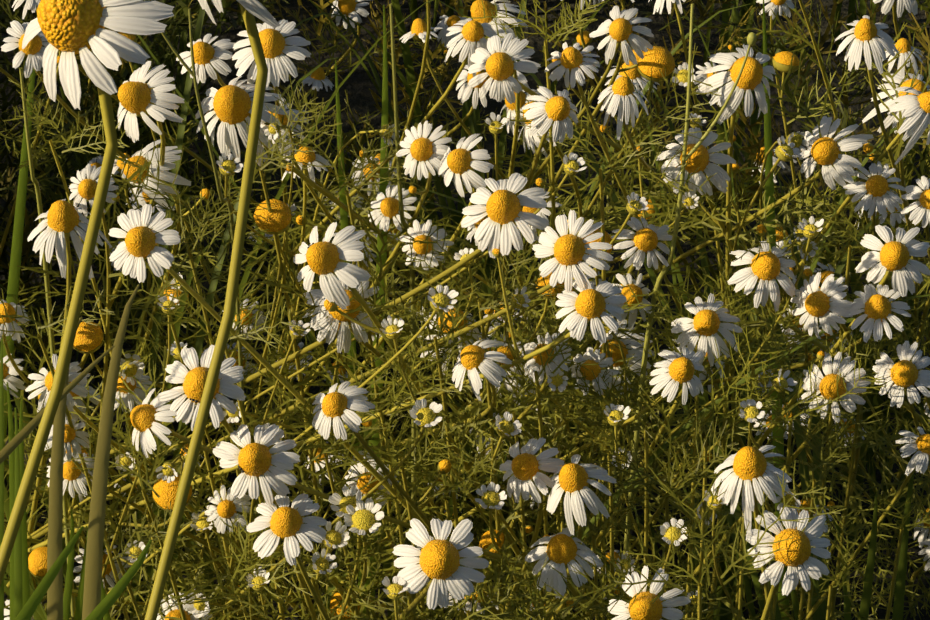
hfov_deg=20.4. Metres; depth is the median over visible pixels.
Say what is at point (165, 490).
young chamomile head
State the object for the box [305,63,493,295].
chamomile
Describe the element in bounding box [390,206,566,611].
chamomile leaf spray
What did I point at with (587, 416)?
chamomile leaf spray
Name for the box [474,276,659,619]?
chamomile leaf spray
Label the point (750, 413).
chamomile bud
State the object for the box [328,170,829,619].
grass clump
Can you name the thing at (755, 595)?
chamomile
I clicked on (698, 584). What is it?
chamomile leaf spray
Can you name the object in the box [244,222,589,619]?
chamomile flower
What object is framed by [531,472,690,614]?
chamomile
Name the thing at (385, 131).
small chamomile bud
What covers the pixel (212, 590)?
chamomile bud
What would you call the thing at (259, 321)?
chamomile
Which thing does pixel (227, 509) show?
chamomile flower
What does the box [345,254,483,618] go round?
chamomile leaf spray
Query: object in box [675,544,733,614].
grass
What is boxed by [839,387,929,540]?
chamomile
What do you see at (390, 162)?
chamomile
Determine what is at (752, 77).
chamomile flower
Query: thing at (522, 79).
chamomile
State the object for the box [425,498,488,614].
chamomile
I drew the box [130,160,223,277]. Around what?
chamomile
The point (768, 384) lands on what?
small chamomile bud
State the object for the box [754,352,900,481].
chamomile
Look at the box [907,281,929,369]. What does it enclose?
chamomile
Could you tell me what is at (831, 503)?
chamomile
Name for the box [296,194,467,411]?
chamomile
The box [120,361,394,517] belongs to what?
small chamomile bud
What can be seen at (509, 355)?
chamomile
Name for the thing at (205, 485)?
chamomile
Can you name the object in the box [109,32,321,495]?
chamomile
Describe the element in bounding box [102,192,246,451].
chamomile
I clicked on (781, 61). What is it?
chamomile
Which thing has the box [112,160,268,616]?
chamomile leaf spray
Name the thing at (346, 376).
chamomile
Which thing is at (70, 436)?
chamomile flower
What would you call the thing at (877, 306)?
chamomile flower
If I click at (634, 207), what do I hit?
chamomile bud
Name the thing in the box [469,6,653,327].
chamomile flower
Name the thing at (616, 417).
chamomile bud
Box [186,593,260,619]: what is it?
small chamomile bud
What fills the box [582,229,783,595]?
young chamomile head
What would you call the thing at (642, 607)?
chamomile flower
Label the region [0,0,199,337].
grass
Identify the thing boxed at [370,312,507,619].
chamomile leaf spray
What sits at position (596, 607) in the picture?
chamomile leaf spray
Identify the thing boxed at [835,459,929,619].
chamomile
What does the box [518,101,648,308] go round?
chamomile
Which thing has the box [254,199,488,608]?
plant
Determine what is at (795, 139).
small chamomile bud
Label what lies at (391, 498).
chamomile
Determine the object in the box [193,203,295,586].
small chamomile bud
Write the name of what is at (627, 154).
chamomile leaf spray
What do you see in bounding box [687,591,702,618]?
small chamomile bud
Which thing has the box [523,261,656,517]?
chamomile
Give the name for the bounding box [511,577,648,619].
chamomile
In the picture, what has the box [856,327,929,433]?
grass
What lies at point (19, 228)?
grass tuft
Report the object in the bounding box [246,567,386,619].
small chamomile bud
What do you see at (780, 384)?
small chamomile bud
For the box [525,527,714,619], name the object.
chamomile flower
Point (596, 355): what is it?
chamomile flower
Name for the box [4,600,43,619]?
chamomile flower
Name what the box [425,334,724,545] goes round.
chamomile
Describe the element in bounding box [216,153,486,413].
chamomile bud
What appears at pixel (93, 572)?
dry grass
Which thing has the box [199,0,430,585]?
chamomile
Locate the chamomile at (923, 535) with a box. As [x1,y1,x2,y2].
[830,467,929,619]
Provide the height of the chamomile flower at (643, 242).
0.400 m
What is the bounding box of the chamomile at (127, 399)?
[24,373,280,619]
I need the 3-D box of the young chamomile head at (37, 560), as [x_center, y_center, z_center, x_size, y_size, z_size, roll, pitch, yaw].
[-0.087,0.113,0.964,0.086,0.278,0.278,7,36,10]
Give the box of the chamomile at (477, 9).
[424,0,603,319]
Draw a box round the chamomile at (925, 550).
[890,539,929,619]
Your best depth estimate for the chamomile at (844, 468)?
1.00 m
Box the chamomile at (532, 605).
[530,590,561,619]
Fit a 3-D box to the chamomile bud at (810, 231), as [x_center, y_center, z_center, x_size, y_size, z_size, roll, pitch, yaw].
[0.045,0.083,0.890,0.039,0.411,0.238,-19,39,-25]
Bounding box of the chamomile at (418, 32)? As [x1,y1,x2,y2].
[379,18,655,468]
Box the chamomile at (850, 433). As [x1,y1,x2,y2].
[709,418,916,556]
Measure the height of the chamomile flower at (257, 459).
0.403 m
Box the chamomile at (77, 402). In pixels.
[4,372,226,617]
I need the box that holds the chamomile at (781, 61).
[750,51,929,389]
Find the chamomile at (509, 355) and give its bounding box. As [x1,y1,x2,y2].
[399,341,534,571]
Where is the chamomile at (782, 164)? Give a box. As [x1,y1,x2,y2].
[745,147,839,274]
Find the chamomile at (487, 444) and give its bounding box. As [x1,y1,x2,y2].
[375,402,503,597]
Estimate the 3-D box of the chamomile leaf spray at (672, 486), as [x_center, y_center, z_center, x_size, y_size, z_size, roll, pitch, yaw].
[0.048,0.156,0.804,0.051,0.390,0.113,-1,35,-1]
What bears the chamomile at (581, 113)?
on the meadow
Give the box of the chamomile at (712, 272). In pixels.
[569,0,768,390]
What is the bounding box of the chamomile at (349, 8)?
[251,0,435,202]
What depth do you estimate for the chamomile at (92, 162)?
1.16 m
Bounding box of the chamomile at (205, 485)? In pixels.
[168,443,355,618]
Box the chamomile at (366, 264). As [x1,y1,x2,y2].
[274,220,400,443]
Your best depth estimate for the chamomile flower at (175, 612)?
0.77 m
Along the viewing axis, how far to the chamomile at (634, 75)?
1.00 m
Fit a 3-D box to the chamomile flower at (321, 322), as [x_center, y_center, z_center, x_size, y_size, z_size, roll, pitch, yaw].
[0.038,0.064,0.939,0.059,0.388,0.355,19,39,25]
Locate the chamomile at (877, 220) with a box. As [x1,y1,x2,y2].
[714,184,929,430]
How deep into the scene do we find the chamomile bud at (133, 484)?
0.78 m
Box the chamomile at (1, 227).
[0,213,33,243]
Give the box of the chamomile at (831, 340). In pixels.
[737,327,852,475]
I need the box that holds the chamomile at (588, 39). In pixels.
[490,31,638,284]
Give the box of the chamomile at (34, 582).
[4,481,41,602]
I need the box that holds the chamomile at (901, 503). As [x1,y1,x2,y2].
[877,420,929,536]
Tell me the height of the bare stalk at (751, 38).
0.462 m
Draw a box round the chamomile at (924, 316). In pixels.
[888,275,929,477]
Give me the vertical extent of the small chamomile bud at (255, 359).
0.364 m
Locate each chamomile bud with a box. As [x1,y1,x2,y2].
[4,294,248,619]
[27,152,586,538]
[44,353,143,540]
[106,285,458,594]
[113,540,147,564]
[115,452,301,617]
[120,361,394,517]
[122,320,393,619]
[142,456,183,618]
[144,423,283,619]
[170,274,343,475]
[170,341,256,616]
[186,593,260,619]
[190,510,232,617]
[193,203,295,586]
[194,399,310,618]
[203,399,441,619]
[212,248,474,587]
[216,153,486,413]
[221,400,429,521]
[229,521,232,616]
[231,123,294,605]
[232,486,361,619]
[243,124,399,599]
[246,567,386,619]
[277,305,311,501]
[277,451,371,619]
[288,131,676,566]
[292,548,500,619]
[298,498,456,619]
[322,521,458,619]
[331,315,605,619]
[338,192,698,442]
[352,192,655,480]
[364,320,441,617]
[381,112,636,452]
[382,576,407,619]
[403,113,705,519]
[406,299,529,563]
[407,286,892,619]
[408,455,591,619]
[472,412,564,619]
[509,553,634,618]
[525,389,680,586]
[538,216,823,616]
[547,371,606,618]
[563,341,695,450]
[574,318,626,617]
[574,488,840,619]
[580,224,806,431]
[580,370,775,543]
[589,369,796,619]
[604,404,672,607]
[612,448,763,594]
[641,399,929,609]
[660,518,687,570]
[672,62,927,597]
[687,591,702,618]
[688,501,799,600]
[731,136,802,355]
[760,131,808,240]
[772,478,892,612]
[776,487,800,587]
[791,240,929,522]
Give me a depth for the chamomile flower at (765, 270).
0.69 m
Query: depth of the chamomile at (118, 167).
1.00 m
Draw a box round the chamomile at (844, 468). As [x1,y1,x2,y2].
[770,368,866,564]
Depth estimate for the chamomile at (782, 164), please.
1.18 m
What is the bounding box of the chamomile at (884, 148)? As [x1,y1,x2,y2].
[716,53,929,313]
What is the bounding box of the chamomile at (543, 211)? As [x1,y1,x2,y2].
[478,192,626,454]
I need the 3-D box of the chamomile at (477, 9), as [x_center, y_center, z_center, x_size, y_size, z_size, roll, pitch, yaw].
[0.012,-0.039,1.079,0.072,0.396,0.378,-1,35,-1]
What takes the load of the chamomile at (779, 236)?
on the meadow
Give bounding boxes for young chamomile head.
[4,544,272,619]
[35,409,233,614]
[73,322,296,603]
[218,310,410,618]
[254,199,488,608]
[284,272,563,612]
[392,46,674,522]
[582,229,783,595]
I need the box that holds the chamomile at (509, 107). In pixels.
[475,89,627,367]
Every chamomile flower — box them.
[0,299,151,554]
[1,20,318,431]
[4,173,549,518]
[4,210,612,593]
[4,337,331,618]
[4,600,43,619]
[8,246,626,589]
[18,163,224,547]
[27,199,120,619]
[32,61,184,448]
[37,139,222,468]
[44,417,335,619]
[98,18,496,399]
[108,204,517,618]
[127,133,527,619]
[130,388,681,619]
[156,585,426,619]
[157,344,408,619]
[158,485,252,619]
[176,34,504,396]
[186,121,493,595]
[195,76,676,485]
[213,424,317,619]
[221,332,571,619]
[232,19,410,387]
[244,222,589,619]
[246,493,329,619]
[280,456,440,619]
[303,275,767,607]
[312,381,580,619]
[318,518,488,619]
[322,347,703,619]
[325,86,577,599]
[362,339,511,565]
[368,184,741,527]
[399,220,771,526]
[404,116,873,439]
[436,268,910,465]
[456,454,616,619]
[457,217,741,619]
[462,347,703,608]
[468,33,806,300]
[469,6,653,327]
[469,241,722,525]
[499,437,564,618]
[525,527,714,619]
[541,293,742,619]
[544,42,917,619]
[591,50,929,573]
[593,44,866,619]
[598,76,872,377]
[604,127,813,478]
[608,565,690,619]
[620,350,870,597]
[647,225,929,594]
[682,426,929,619]
[709,224,929,445]
[711,445,791,619]
[727,272,929,600]
[746,507,830,619]
[797,15,929,439]
[798,161,929,518]
[842,341,929,473]
[891,176,929,531]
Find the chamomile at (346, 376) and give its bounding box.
[301,361,431,495]
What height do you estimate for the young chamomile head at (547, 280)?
0.389 m
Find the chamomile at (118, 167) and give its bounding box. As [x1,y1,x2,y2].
[88,153,251,436]
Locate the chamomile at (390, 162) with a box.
[267,154,419,409]
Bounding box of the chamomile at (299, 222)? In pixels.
[241,98,512,508]
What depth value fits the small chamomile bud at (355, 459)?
0.80 m
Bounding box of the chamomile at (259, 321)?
[107,299,312,597]
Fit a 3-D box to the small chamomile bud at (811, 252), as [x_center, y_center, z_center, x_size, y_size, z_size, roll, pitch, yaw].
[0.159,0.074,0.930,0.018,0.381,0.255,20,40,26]
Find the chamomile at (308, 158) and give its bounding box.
[205,146,432,528]
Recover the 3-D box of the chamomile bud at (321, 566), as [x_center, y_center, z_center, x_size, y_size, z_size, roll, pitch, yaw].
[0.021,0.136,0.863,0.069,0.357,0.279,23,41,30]
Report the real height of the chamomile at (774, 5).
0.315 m
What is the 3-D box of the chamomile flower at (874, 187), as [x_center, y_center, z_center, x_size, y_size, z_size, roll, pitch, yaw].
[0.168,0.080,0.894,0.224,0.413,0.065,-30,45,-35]
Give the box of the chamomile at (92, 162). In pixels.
[80,155,191,372]
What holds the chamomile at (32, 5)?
on the meadow
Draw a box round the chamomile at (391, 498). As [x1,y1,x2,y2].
[323,423,440,598]
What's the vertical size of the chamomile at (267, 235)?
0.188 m
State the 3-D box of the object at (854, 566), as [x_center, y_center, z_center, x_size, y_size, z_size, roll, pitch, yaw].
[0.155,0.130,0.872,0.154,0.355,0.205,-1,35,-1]
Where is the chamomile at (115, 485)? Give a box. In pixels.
[63,472,237,588]
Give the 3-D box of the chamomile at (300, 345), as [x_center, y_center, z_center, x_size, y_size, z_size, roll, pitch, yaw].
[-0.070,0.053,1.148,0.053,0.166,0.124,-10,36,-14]
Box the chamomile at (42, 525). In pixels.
[17,407,217,613]
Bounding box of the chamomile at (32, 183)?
[0,122,74,323]
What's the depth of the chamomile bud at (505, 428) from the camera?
0.67 m
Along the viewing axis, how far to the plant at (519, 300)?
0.75 m
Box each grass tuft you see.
[3,0,789,619]
[7,382,110,619]
[15,526,151,619]
[791,471,914,619]
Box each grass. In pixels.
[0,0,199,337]
[0,284,139,619]
[4,305,93,483]
[11,405,323,619]
[12,26,280,460]
[57,0,184,283]
[86,0,189,232]
[88,0,181,192]
[123,0,232,172]
[216,0,259,33]
[284,0,607,348]
[326,0,761,576]
[402,70,590,619]
[408,0,453,37]
[531,212,889,619]
[651,44,908,370]
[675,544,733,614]
[703,0,755,66]
[707,54,929,551]
[716,0,839,207]
[827,160,922,448]
[833,0,887,51]
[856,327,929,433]
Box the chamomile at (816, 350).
[764,303,874,405]
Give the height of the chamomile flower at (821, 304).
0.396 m
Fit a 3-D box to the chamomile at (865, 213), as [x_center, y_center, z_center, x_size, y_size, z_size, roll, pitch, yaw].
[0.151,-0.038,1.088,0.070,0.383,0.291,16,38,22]
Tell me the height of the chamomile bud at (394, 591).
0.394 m
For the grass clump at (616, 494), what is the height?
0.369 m
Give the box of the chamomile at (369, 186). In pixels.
[277,157,409,442]
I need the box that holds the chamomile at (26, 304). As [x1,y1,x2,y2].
[0,263,97,422]
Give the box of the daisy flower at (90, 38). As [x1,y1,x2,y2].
[0,0,173,586]
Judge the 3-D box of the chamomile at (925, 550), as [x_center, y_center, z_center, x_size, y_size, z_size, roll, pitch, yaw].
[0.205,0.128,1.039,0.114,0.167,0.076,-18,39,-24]
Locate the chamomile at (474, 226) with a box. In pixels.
[401,190,585,539]
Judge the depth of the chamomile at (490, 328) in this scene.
1.02 m
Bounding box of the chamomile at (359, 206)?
[327,189,562,423]
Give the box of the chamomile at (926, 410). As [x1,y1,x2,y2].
[902,344,929,535]
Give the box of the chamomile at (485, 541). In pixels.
[479,530,578,619]
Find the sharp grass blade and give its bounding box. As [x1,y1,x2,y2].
[0,338,22,619]
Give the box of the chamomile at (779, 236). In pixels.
[629,224,867,465]
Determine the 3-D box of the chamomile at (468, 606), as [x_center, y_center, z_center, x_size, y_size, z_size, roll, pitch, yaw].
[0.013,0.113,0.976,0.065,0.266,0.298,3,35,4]
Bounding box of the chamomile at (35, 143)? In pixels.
[0,64,58,319]
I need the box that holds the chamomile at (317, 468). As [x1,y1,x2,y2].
[256,442,473,544]
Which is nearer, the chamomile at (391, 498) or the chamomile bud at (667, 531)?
the chamomile bud at (667, 531)
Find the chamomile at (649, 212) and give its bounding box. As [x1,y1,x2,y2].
[531,197,664,424]
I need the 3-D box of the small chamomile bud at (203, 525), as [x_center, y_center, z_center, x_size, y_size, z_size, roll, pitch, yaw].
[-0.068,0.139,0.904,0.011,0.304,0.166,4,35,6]
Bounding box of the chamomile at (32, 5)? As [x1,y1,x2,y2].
[12,0,417,378]
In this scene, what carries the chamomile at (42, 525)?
on the meadow
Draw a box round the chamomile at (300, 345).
[235,342,370,502]
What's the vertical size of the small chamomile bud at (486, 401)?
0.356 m
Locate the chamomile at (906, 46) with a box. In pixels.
[825,38,929,348]
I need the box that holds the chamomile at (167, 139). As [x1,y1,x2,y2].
[36,34,223,258]
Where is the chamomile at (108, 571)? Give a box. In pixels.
[63,532,185,616]
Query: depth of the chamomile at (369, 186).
1.00 m
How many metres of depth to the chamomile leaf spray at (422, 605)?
0.68 m
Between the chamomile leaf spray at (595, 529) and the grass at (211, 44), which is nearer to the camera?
the chamomile leaf spray at (595, 529)
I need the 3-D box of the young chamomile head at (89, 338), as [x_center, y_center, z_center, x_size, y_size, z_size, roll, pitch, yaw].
[-0.112,0.070,0.967,0.061,0.345,0.274,1,35,2]
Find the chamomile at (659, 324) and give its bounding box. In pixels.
[593,284,693,456]
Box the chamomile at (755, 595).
[698,481,799,603]
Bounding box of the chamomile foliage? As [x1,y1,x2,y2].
[0,0,929,619]
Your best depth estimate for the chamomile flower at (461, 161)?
0.67 m
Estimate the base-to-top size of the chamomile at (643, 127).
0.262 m
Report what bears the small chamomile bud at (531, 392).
on the meadow
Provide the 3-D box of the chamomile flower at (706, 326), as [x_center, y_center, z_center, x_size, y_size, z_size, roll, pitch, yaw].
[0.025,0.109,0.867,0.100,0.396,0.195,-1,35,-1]
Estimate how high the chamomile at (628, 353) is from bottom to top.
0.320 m
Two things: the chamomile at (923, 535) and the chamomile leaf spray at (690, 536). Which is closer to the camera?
the chamomile leaf spray at (690, 536)
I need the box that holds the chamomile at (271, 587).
[102,573,305,619]
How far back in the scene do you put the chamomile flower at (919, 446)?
0.72 m
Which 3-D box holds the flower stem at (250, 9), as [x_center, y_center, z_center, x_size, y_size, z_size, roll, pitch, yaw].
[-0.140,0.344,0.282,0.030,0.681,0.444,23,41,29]
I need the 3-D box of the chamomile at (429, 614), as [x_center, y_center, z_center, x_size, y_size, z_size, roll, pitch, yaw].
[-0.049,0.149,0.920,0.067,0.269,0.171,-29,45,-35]
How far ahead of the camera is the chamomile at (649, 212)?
0.98 m
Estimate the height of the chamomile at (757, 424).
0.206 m
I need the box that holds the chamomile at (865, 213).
[740,0,929,390]
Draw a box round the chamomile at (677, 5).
[639,0,833,543]
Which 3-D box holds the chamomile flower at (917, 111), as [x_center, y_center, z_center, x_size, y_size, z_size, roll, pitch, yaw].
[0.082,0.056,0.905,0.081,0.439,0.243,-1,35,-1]
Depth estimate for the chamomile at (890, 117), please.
0.82 m
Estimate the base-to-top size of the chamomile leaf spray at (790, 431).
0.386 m
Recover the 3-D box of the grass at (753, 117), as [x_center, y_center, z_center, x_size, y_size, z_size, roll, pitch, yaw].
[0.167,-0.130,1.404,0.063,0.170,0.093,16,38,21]
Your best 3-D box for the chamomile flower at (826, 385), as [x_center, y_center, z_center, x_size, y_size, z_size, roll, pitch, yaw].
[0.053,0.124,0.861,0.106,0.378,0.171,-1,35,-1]
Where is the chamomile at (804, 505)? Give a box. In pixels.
[689,498,876,619]
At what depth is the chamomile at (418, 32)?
0.94 m
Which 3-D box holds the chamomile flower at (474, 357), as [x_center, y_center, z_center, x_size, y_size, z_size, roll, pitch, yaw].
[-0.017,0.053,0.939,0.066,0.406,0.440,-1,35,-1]
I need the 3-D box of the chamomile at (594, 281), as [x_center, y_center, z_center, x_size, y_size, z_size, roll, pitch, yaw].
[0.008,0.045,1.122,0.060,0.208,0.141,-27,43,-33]
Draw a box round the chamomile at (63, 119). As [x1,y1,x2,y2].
[0,16,214,262]
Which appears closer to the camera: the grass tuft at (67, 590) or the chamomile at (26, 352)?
the grass tuft at (67, 590)
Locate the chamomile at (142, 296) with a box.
[109,241,249,421]
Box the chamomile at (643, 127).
[562,50,747,267]
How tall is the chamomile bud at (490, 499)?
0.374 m
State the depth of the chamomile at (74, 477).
0.79 m
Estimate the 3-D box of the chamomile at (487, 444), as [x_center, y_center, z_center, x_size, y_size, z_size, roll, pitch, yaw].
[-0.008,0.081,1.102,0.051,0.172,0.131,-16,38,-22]
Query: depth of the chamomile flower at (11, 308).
0.81 m
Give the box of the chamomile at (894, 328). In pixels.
[794,250,929,379]
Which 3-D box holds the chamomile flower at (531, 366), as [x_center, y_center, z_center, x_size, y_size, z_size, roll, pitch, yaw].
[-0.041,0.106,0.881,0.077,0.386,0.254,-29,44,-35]
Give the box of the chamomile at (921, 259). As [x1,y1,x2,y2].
[745,209,929,328]
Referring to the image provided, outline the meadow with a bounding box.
[0,0,929,619]
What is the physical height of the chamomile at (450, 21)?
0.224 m
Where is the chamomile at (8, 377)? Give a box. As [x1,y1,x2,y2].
[3,351,242,592]
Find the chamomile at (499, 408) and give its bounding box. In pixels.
[420,306,695,619]
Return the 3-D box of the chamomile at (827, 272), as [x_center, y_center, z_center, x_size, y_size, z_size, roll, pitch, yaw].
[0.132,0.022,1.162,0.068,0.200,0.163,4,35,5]
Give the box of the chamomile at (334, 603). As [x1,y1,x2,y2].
[330,576,541,619]
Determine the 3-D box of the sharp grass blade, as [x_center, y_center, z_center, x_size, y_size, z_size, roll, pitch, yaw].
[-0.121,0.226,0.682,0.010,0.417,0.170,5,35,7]
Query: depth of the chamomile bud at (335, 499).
0.67 m
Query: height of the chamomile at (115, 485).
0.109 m
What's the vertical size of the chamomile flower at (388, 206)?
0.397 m
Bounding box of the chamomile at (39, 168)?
[0,104,165,342]
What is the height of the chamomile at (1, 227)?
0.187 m
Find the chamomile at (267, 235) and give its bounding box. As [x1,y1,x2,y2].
[216,226,363,383]
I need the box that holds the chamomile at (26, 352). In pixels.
[14,282,92,438]
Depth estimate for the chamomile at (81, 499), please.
0.91 m
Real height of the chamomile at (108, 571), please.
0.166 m
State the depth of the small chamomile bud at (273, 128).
0.72 m
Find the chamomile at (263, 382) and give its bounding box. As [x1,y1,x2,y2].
[174,343,363,443]
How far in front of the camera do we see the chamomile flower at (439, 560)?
0.59 m
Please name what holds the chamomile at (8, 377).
on the meadow
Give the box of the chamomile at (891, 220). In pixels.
[847,191,929,363]
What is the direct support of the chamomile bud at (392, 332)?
on the meadow
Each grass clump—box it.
[0,0,432,619]
[4,484,41,619]
[4,550,375,619]
[6,294,929,619]
[136,4,748,619]
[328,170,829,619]
[394,16,927,619]
[438,0,850,619]
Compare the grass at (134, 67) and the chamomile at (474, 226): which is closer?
the chamomile at (474, 226)
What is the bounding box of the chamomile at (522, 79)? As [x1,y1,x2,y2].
[488,57,613,261]
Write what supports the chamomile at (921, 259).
on the meadow
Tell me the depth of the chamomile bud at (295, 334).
0.71 m
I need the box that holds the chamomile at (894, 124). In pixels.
[740,111,927,297]
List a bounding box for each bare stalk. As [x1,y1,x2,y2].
[19,67,75,619]
[144,0,249,619]
[389,3,415,619]
[619,4,756,596]
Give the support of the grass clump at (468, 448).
on the meadow
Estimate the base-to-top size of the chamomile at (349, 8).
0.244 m
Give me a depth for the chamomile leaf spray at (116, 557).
0.68 m
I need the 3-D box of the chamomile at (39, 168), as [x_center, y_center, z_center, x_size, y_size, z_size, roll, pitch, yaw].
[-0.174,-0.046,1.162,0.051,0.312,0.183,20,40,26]
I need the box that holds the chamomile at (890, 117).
[808,73,929,356]
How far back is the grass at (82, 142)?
1.34 m
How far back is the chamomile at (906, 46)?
0.86 m
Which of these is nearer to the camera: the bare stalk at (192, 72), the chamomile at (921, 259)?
the bare stalk at (192, 72)
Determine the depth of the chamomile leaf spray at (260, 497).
0.66 m
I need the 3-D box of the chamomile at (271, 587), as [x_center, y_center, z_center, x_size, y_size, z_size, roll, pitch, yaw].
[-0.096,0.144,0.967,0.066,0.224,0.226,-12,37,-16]
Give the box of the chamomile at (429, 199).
[395,171,473,284]
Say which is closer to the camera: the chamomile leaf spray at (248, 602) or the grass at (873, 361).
the chamomile leaf spray at (248, 602)
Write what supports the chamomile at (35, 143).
on the meadow
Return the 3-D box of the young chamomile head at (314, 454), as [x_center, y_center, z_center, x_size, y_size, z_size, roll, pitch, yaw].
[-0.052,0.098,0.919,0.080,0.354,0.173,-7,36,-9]
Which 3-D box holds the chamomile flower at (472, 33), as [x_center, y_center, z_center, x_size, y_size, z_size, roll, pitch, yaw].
[-0.069,-0.003,0.971,0.061,0.461,0.436,-14,37,-19]
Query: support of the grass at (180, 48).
on the meadow
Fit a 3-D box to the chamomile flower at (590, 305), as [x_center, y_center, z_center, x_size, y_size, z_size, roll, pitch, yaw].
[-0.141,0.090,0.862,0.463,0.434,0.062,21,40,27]
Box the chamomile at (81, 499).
[4,445,212,619]
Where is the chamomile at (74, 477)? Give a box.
[4,429,177,593]
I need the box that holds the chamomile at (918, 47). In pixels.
[843,22,928,85]
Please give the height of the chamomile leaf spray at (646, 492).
0.384 m
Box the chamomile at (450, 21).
[355,13,503,225]
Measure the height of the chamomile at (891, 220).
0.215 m
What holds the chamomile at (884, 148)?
on the meadow
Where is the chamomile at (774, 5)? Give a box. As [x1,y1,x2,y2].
[728,0,873,419]
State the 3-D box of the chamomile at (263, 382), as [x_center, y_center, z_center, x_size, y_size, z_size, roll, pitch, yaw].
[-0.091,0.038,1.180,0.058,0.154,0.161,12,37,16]
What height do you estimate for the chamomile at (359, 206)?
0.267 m
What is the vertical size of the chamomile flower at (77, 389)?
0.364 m
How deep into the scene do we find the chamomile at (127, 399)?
0.84 m
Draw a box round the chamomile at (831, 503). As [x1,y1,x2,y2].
[742,501,888,619]
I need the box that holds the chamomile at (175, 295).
[143,287,222,536]
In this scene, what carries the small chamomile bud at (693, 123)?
on the meadow
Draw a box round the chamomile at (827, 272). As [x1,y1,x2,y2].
[732,217,848,415]
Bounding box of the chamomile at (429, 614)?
[371,536,452,619]
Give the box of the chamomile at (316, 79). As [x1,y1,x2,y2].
[260,67,381,355]
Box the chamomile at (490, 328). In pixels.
[421,326,591,474]
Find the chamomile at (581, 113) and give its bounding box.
[385,0,634,420]
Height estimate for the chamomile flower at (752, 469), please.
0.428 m
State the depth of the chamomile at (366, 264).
1.04 m
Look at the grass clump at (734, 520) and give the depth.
1.02 m
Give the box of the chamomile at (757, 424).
[643,410,787,500]
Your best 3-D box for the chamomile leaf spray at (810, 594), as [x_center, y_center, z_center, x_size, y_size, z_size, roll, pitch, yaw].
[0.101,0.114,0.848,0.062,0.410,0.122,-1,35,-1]
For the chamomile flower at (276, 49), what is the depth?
0.71 m
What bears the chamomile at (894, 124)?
on the meadow
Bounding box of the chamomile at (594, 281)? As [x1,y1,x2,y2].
[384,257,601,460]
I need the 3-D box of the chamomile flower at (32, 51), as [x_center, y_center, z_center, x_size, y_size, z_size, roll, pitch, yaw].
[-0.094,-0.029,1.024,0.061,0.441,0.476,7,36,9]
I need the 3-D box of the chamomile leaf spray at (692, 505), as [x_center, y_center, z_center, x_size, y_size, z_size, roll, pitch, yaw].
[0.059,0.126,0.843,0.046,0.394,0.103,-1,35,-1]
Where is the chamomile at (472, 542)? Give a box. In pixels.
[428,472,534,589]
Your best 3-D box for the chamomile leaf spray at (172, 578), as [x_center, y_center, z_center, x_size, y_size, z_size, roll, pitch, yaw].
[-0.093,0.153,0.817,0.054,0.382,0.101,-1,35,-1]
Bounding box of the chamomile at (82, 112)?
[10,64,196,295]
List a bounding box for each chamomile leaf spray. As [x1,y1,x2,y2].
[0,287,128,619]
[3,74,168,605]
[25,384,187,619]
[63,484,196,619]
[97,270,302,619]
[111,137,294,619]
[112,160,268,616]
[134,505,354,619]
[163,557,409,619]
[243,501,392,619]
[246,75,342,613]
[261,92,413,614]
[282,341,396,619]
[339,400,511,619]
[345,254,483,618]
[359,528,559,619]
[367,368,454,619]
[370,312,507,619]
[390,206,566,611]
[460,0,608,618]
[471,536,571,619]
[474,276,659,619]
[496,346,586,619]
[502,46,723,619]
[504,435,658,619]
[521,349,667,587]
[543,460,826,619]
[544,353,648,619]
[548,545,725,619]
[558,375,738,619]
[610,239,759,619]
[615,316,785,619]
[655,486,846,619]
[666,273,823,619]
[710,326,890,619]
[733,174,929,619]
[760,410,881,619]
[797,505,869,619]
[827,267,928,619]
[876,494,929,619]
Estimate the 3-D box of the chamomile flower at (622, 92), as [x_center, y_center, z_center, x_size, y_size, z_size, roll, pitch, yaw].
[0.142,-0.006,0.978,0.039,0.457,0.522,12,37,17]
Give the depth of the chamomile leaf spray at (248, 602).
0.67 m
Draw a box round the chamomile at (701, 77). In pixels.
[642,62,830,241]
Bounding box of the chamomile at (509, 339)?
[434,301,597,546]
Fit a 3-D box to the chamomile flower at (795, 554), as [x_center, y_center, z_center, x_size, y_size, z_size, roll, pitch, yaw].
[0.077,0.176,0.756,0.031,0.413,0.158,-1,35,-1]
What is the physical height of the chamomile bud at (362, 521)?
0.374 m
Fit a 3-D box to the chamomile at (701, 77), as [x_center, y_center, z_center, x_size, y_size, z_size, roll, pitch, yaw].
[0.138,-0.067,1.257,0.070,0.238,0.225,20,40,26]
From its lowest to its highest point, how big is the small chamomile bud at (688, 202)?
0.403 m
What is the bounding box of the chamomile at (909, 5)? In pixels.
[873,0,929,275]
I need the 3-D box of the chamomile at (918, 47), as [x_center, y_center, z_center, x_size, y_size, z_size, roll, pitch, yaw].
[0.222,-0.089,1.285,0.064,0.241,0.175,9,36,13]
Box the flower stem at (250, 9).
[145,0,280,619]
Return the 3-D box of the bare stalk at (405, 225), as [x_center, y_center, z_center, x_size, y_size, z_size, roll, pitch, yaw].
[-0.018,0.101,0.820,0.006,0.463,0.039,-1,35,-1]
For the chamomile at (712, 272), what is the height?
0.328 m
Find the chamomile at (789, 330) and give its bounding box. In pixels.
[534,305,837,491]
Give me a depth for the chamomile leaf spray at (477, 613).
0.67 m
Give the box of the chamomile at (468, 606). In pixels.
[416,559,539,619]
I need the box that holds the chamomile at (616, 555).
[514,498,631,619]
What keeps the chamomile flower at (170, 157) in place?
on the meadow
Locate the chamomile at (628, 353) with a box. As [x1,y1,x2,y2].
[547,320,725,614]
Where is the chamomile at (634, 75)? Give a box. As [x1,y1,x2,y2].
[601,60,765,454]
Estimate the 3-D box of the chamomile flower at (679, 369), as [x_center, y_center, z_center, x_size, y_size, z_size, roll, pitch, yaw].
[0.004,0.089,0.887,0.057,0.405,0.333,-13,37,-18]

